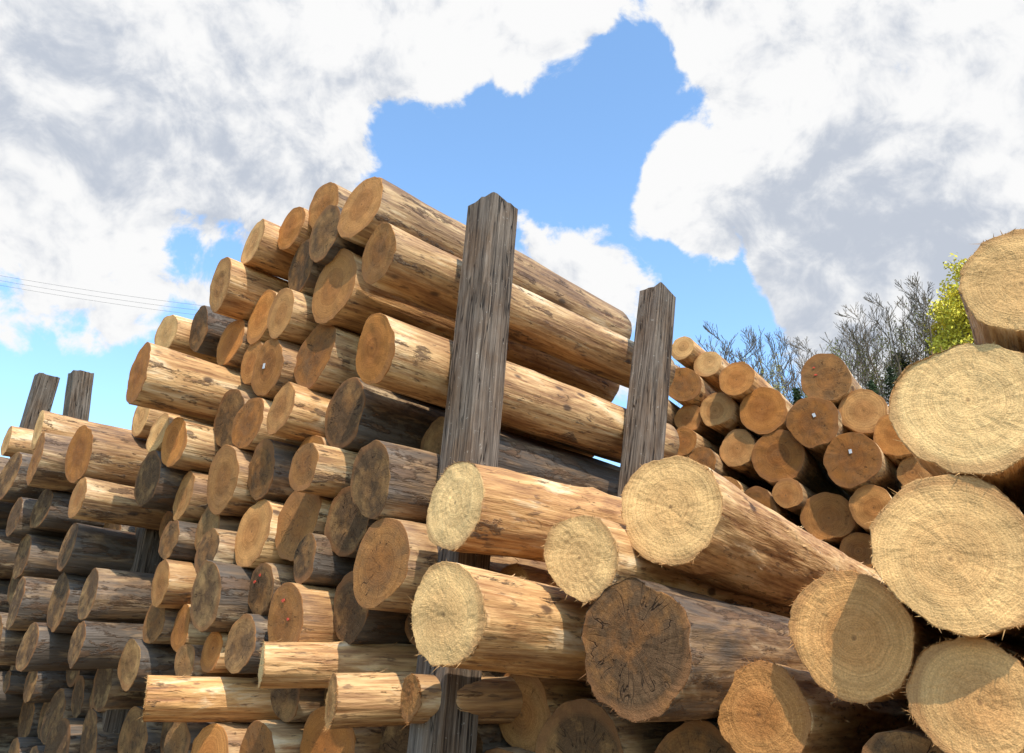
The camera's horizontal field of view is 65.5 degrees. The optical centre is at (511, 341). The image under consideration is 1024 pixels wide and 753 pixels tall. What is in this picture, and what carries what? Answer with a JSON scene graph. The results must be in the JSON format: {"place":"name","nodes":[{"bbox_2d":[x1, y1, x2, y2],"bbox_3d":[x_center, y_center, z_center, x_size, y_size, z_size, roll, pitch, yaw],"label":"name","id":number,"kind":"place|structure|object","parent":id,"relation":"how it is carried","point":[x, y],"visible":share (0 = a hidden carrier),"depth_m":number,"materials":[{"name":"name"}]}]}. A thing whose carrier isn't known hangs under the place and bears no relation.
{"place":"outdoors","nodes":[
{"label":"outdoors","id":0,"kind":"place"},
{"bbox_2d":[0,0,1023,466],"label":"sky","id":1,"kind":"structure","parent":0,"point":[773,165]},
{"bbox_3d":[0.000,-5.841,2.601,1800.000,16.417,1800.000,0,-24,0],"label":"ground","id":2,"kind":"structure","parent":0,"visible":0},
{"bbox_2d":[10,373,59,457],"bbox_3d":[-6.861,3.222,10.372,0.276,5.793,0.276,22,-25,-40],"label":"wooden post","id":3,"kind":"object","parent":2,"relation":"on","point":[42,393],"visible":0.31,"depth_m":11.09,"materials":[{"name":"grey wood"}]},
{"bbox_2d":[63,370,93,420],"bbox_3d":[-6.562,3.462,11.418,0.296,6.213,0.298,-17,-23,42],"label":"wooden post","id":4,"kind":"object","parent":2,"relation":"on","point":[78,394],"visible":0.1,"depth_m":12.10,"materials":[{"name":"grey wood"}]},
{"bbox_2d":[0,406,213,752],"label":"log pile","id":5,"kind":"object","parent":2,"relation":"on","point":[53,555],"visible":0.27,"depth_m":6.64,"materials":[{"name":"brown wood"}]},
{"bbox_2d":[101,527,163,732],"bbox_3d":[-2.979,2.836,5.947,0.205,2.872,0.203,21,-25,-41],"label":"wooden post","id":6,"kind":"object","parent":2,"relation":"on","point":[148,558],"visible":0.27,"depth_m":6.22,"materials":[{"name":"grey wood"}]},
{"bbox_2d":[68,177,679,752],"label":"log pile","id":7,"kind":"object","parent":2,"relation":"on","point":[286,497],"visible":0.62,"depth_m":5.13,"materials":[{"name":"brown wood"}]},
{"bbox_2d":[255,640,417,691],"bbox_3d":[-0.527,1.737,4.246,1.643,0.268,0.276,9,-26,-18],"label":"log","id":8,"kind":"object","parent":7,"relation":"on","point":[305,665],"visible":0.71,"depth_m":4.02,"materials":[{"name":"beige wood"}]},
{"bbox_2d":[498,562,559,587],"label":"log","id":9,"kind":"object","parent":7,"relation":"on","point":[527,572],"visible":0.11,"depth_m":4.03,"materials":[{"name":"brown wood"}]},
{"bbox_2d":[407,192,517,752],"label":"wooden post","id":10,"kind":"object","parent":2,"relation":"on","point":[473,416],"visible":0.69,"depth_m":4.29,"materials":[{"name":"grey wood"}]},
{"bbox_2d":[617,282,675,497],"bbox_3d":[0.716,1.482,4.817,0.210,4.533,0.210,-22,-47,40],"label":"wooden post","id":11,"kind":"object","parent":2,"relation":"on","point":[644,434],"visible":0.44,"depth_m":5.53,"materials":[{"name":"grey wood"}]},
{"bbox_2d":[704,340,734,360],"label":"bare tree","id":12,"kind":"object","parent":2,"relation":"on","point":[728,350],"visible":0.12,"depth_m":65.76,"materials":[{"name":"grey plant"}]},
{"bbox_2d":[697,321,759,363],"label":"bare tree","id":13,"kind":"object","parent":2,"relation":"on","point":[718,338],"visible":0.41,"depth_m":71.64,"materials":[{"name":"grey plant"}]},
{"bbox_2d":[724,334,769,378],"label":"bare tree","id":14,"kind":"object","parent":2,"relation":"on","point":[753,353],"visible":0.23,"depth_m":69.11,"materials":[{"name":"grey plant"}]},
{"bbox_2d":[727,348,772,385],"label":"bare tree","id":15,"kind":"object","parent":2,"relation":"on","point":[741,356],"visible":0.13,"depth_m":71.56,"materials":[{"name":"grey plant"}]},
{"bbox_2d":[725,325,790,395],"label":"bare tree","id":16,"kind":"object","parent":2,"relation":"on","point":[756,346],"visible":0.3,"depth_m":74.39,"materials":[{"name":"grey plant"}]},
{"bbox_2d":[744,335,792,394],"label":"bare tree","id":17,"kind":"object","parent":2,"relation":"on","point":[767,364],"visible":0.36,"depth_m":64.13,"materials":[{"name":"grey plant"}]},
{"bbox_2d":[748,332,805,399],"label":"bare tree","id":18,"kind":"object","parent":2,"relation":"on","point":[770,342],"visible":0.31,"depth_m":69.44,"materials":[{"name":"grey plant"}]},
{"bbox_2d":[755,351,807,397],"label":"budding tree","id":19,"kind":"object","parent":2,"relation":"on","point":[768,381],"visible":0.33,"depth_m":61.11,"materials":[{"name":"grey plant"}]},
{"bbox_2d":[771,339,799,398],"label":"bare tree","id":20,"kind":"object","parent":2,"relation":"on","point":[785,366],"visible":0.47,"depth_m":66.52,"materials":[{"name":"grey plant"}]},
{"bbox_2d":[772,329,818,403],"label":"bare tree","id":21,"kind":"object","parent":2,"relation":"on","point":[782,373],"visible":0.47,"depth_m":64.88,"materials":[{"name":"grey plant"}]},
{"bbox_2d":[789,387,803,404],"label":"pine tree","id":22,"kind":"object","parent":2,"relation":"on","point":[797,395],"visible":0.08,"depth_m":57.44,"materials":[{"name":"green plant"}]},
{"bbox_2d":[783,338,810,402],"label":"bare tree","id":23,"kind":"object","parent":2,"relation":"on","point":[792,374],"visible":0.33,"depth_m":61.54,"materials":[{"name":"grey plant"}]},
{"bbox_2d":[789,336,843,401],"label":"bare tree","id":24,"kind":"object","parent":2,"relation":"on","point":[798,364],"visible":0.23,"depth_m":69.32,"materials":[{"name":"grey plant"}]},
{"bbox_2d":[799,340,856,397],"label":"budding tree","id":25,"kind":"object","parent":2,"relation":"on","point":[840,355],"visible":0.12,"depth_m":57.41,"materials":[{"name":"grey plant"}]},
{"bbox_2d":[820,319,866,383],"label":"bare tree","id":26,"kind":"object","parent":2,"relation":"on","point":[849,352],"visible":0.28,"depth_m":61.61,"materials":[{"name":"grey plant"}]},
{"bbox_2d":[667,336,1023,659],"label":"log pile","id":27,"kind":"object","parent":2,"relation":"on","point":[829,460],"visible":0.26,"depth_m":7.53,"materials":[{"name":"brown wood"}]},
{"bbox_2d":[834,323,879,388],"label":"bare tree","id":28,"kind":"object","parent":2,"relation":"on","point":[859,360],"visible":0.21,"depth_m":64.62,"materials":[{"name":"grey plant"}]},
{"bbox_2d":[832,321,887,393],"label":"bare tree","id":29,"kind":"object","parent":2,"relation":"on","point":[871,327],"visible":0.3,"depth_m":64.89,"materials":[{"name":"grey plant"}]},
{"bbox_2d":[832,304,890,397],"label":"bare tree","id":30,"kind":"object","parent":2,"relation":"on","point":[862,368],"visible":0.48,"depth_m":60.02,"materials":[{"name":"grey plant"}]},
{"bbox_2d":[850,335,886,398],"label":"budding tree","id":31,"kind":"object","parent":2,"relation":"on","point":[873,376],"visible":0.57,"depth_m":57.70,"materials":[{"name":"grey plant"}]},
{"bbox_2d":[834,300,911,400],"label":"bare tree","id":32,"kind":"object","parent":2,"relation":"on","point":[866,346],"visible":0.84,"depth_m":57.84,"materials":[{"name":"grey plant"}]},
{"bbox_2d":[867,379,881,396],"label":"pine tree","id":33,"kind":"object","parent":2,"relation":"on","point":[871,385],"visible":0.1,"depth_m":50.82,"materials":[{"name":"green plant"}]},
{"bbox_2d":[857,309,920,403],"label":"bare tree","id":34,"kind":"object","parent":2,"relation":"on","point":[888,346],"visible":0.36,"depth_m":60.81,"materials":[{"name":"grey plant"}]},
{"bbox_2d":[883,366,897,407],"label":"pine tree","id":35,"kind":"object","parent":2,"relation":"on","point":[890,378],"visible":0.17,"depth_m":51.48,"materials":[{"name":"green plant"}]},
{"bbox_2d":[861,292,925,382],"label":"bare tree","id":36,"kind":"object","parent":2,"relation":"on","point":[891,335],"visible":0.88,"depth_m":54.39,"materials":[{"name":"grey plant"}]},
{"bbox_2d":[872,327,914,402],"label":"tree","id":37,"kind":"object","parent":2,"relation":"on","point":[886,347],"visible":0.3,"depth_m":57.46,"materials":[{"name":"grey plant"}]},
{"bbox_2d":[888,351,909,397],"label":"pine tree","id":38,"kind":"object","parent":2,"relation":"on","point":[904,363],"visible":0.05,"depth_m":57.13,"materials":[{"name":"green plant"}]},
{"bbox_2d":[877,296,933,389],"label":"bare tree","id":39,"kind":"object","parent":2,"relation":"on","point":[912,329],"visible":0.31,"depth_m":60.72,"materials":[{"name":"grey plant"}]},
{"bbox_2d":[886,319,928,364],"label":"budding tree","id":40,"kind":"object","parent":2,"relation":"on","point":[909,339],"visible":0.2,"depth_m":59.70,"materials":[{"name":"plant"}]},
{"bbox_2d":[881,278,937,372],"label":"bare tree","id":41,"kind":"object","parent":2,"relation":"on","point":[924,337],"visible":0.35,"depth_m":59.20,"materials":[{"name":"grey plant"}]},
{"bbox_2d":[886,272,940,361],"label":"bare tree","id":42,"kind":"object","parent":2,"relation":"on","point":[920,305],"visible":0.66,"depth_m":55.60,"materials":[{"name":"grey plant"}]},
{"bbox_2d":[904,290,939,356],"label":"bare tree","id":43,"kind":"object","parent":2,"relation":"on","point":[920,312],"visible":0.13,"depth_m":63.83,"materials":[{"name":"grey plant"}]},
{"bbox_2d":[905,303,942,357],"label":"budding tree","id":44,"kind":"object","parent":2,"relation":"on","point":[920,318],"visible":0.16,"depth_m":58.87,"materials":[{"name":"grey plant"}]},
{"bbox_2d":[924,276,958,353],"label":"willow tree","id":45,"kind":"object","parent":2,"relation":"on","point":[940,321],"visible":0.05,"depth_m":56.36,"materials":[{"name":"green plant"}]},
{"bbox_2d":[924,252,973,353],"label":"willow tree","id":46,"kind":"object","parent":2,"relation":"on","point":[958,323],"visible":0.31,"depth_m":51.04,"materials":[{"name":"yellow plant"}]},
{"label":"utility pole","id":47,"kind":"object","parent":2,"relation":"on","visible":0},
{"bbox_2d":[1,276,209,314],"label":"power line","id":48,"kind":"object","parent":47,"relation":"attached to","point":[103,297],"visible":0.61,"depth_m":62.76,"materials":[{"name":"metal"}]},
{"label":"log","id":49,"kind":"object","parent":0,"visible":0},
{"bbox_2d":[654,720,735,752],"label":"log","id":50,"kind":"object","parent":49,"relation":"on","point":[699,736],"visible":0.16,"depth_m":3.16,"materials":[{"name":"brown wood"}]},
{"bbox_2d":[578,577,807,723],"bbox_3d":[1.605,1.692,4.198,0.538,0.549,3.643,-19,-30,36],"label":"log","id":51,"kind":"object","parent":50,"relation":"on","point":[656,652],"visible":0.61,"depth_m":2.97,"materials":[{"name":"brown wood"}]},
{"bbox_2d":[542,515,790,617],"bbox_3d":[1.399,1.466,4.564,0.432,0.383,3.642,-18,-29,35],"label":"log","id":52,"kind":"object","parent":51,"relation":"on","point":[588,559],"visible":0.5,"depth_m":3.32,"materials":[{"name":"beige wood"}]},
{"bbox_2d":[425,461,625,563],"bbox_3d":[1.003,1.223,4.755,3.641,0.450,0.428,21,-32,-41],"label":"log","id":53,"kind":"object","parent":52,"relation":"on","point":[482,509],"visible":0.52,"depth_m":3.64,"materials":[{"name":"brown wood"}]},
{"bbox_2d":[619,455,883,608],"bbox_3d":[1.657,1.317,4.606,0.475,0.496,3.642,-15,-28,31],"label":"log","id":54,"kind":"object","parent":52,"relation":"on","point":[688,517],"visible":0.9,"depth_m":3.36,"materials":[{"name":"brown wood"}]},
{"bbox_2d":[717,656,915,752],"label":"log","id":55,"kind":"object","parent":50,"relation":"on","point":[767,706],"visible":0.64,"depth_m":2.97,"materials":[{"name":"brown wood"}]},
{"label":"log","id":56,"kind":"object","parent":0,"visible":0},
{"bbox_2d":[484,747,534,752],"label":"log","id":57,"kind":"object","parent":56,"relation":"on","point":[507,750],"visible":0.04,"depth_m":3.58,"materials":[{"name":"brown wood"}]},
{"bbox_2d":[476,723,511,752],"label":"log","id":58,"kind":"object","parent":57,"relation":"on","point":[489,736],"visible":0.05,"depth_m":3.73,"materials":[{"name":"brown wood"}]},
{"bbox_2d":[323,668,494,731],"bbox_3d":[-0.079,1.805,4.018,1.729,0.290,0.291,10,-26,-22],"label":"log","id":59,"kind":"object","parent":58,"relation":"on","point":[363,699],"visible":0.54,"depth_m":3.69,"materials":[{"name":"beige wood"}]},
{"bbox_2d":[498,673,595,751],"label":"log","id":60,"kind":"object","parent":57,"relation":"on","point":[543,699],"visible":0.14,"depth_m":3.68,"materials":[{"name":"brown wood"}]},
{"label":"log","id":61,"kind":"object","parent":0,"visible":0},
{"bbox_2d":[239,720,305,752],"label":"log","id":62,"kind":"object","parent":61,"relation":"on","point":[270,736],"visible":0.2,"depth_m":4.21,"materials":[{"name":"brown wood"}]},
{"bbox_2d":[138,675,280,722],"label":"log","id":63,"kind":"object","parent":62,"relation":"on","point":[178,699],"visible":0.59,"depth_m":4.46,"materials":[{"name":"beige wood"}]},
{"bbox_2d":[270,688,324,721],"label":"log","id":64,"kind":"object","parent":62,"relation":"on","point":[295,704],"visible":0.12,"depth_m":4.30,"materials":[{"name":"brown wood"}]},
{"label":"log","id":65,"kind":"object","parent":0,"visible":0},
{"bbox_2d":[164,722,235,752],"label":"log","id":66,"kind":"object","parent":65,"relation":"on","point":[180,737],"visible":0.19,"depth_m":4.63,"materials":[{"name":"brown wood"}]},
{"bbox_2d":[191,723,250,752],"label":"log","id":67,"kind":"object","parent":65,"relation":"on","point":[220,738],"visible":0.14,"depth_m":4.44,"materials":[{"name":"brown wood"}]},
{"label":"log","id":68,"kind":"object","parent":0,"visible":0},
{"bbox_2d":[861,723,944,752],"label":"log","id":69,"kind":"object","parent":68,"relation":"on","point":[912,738],"visible":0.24,"depth_m":2.63,"materials":[{"name":"brown wood"}]},
{"bbox_2d":[901,637,1023,752],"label":"log","id":70,"kind":"object","parent":69,"relation":"on","point":[964,694],"visible":1,"depth_m":2.48,"materials":[{"name":"beige wood"}]},
{"bbox_2d":[788,566,997,708],"bbox_3d":[2.178,1.614,4.140,0.451,0.473,3.644,-15,-28,31],"label":"log","id":71,"kind":"object","parent":70,"relation":"on","point":[858,637],"visible":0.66,"depth_m":2.78,"materials":[{"name":"beige wood"}]},
{"bbox_2d":[868,474,1023,657],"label":"log","id":72,"kind":"object","parent":70,"relation":"on","point":[948,552],"visible":0.99,"depth_m":2.58,"materials":[{"name":"beige wood"}]},
{"bbox_2d":[889,341,1023,514],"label":"log","id":73,"kind":"object","parent":72,"relation":"on","point":[957,409],"visible":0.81,"depth_m":2.72,"materials":[{"name":"beige wood"}]},
{"bbox_2d":[955,228,1023,352],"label":"log","id":74,"kind":"object","parent":73,"relation":"on","point":[991,287],"visible":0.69,"depth_m":2.80,"materials":[{"name":"beige wood"}]},
{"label":"log","id":75,"kind":"object","parent":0,"visible":0},
{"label":"log","id":76,"kind":"object","parent":75,"relation":"on","visible":0},
{"bbox_2d":[300,706,382,752],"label":"log","id":77,"kind":"object","parent":76,"relation":"on","point":[316,738],"visible":0.21,"depth_m":4.02,"materials":[{"name":"brown wood"}]},
{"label":"log","id":78,"kind":"object","parent":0,"visible":0},
{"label":"log","id":79,"kind":"object","parent":78,"relation":"on","visible":0},
{"bbox_2d":[535,699,717,752],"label":"log","id":80,"kind":"object","parent":79,"relation":"on","point":[583,726],"visible":0.19,"depth_m":3.40,"materials":[{"name":"brown wood"}]},
{"bbox_2d":[393,673,522,724],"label":"log","id":81,"kind":"object","parent":80,"relation":"on","point":[491,700],"visible":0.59,"depth_m":3.59,"materials":[{"name":"brown wood"}]},
{"bbox_2d":[406,558,590,680],"bbox_3d":[0.958,1.626,4.296,0.450,0.454,3.640,-21,-32,39],"label":"log","id":82,"kind":"object","parent":81,"relation":"on","point":[468,617],"visible":0.56,"depth_m":3.16,"materials":[{"name":"brown wood"}]}
]}

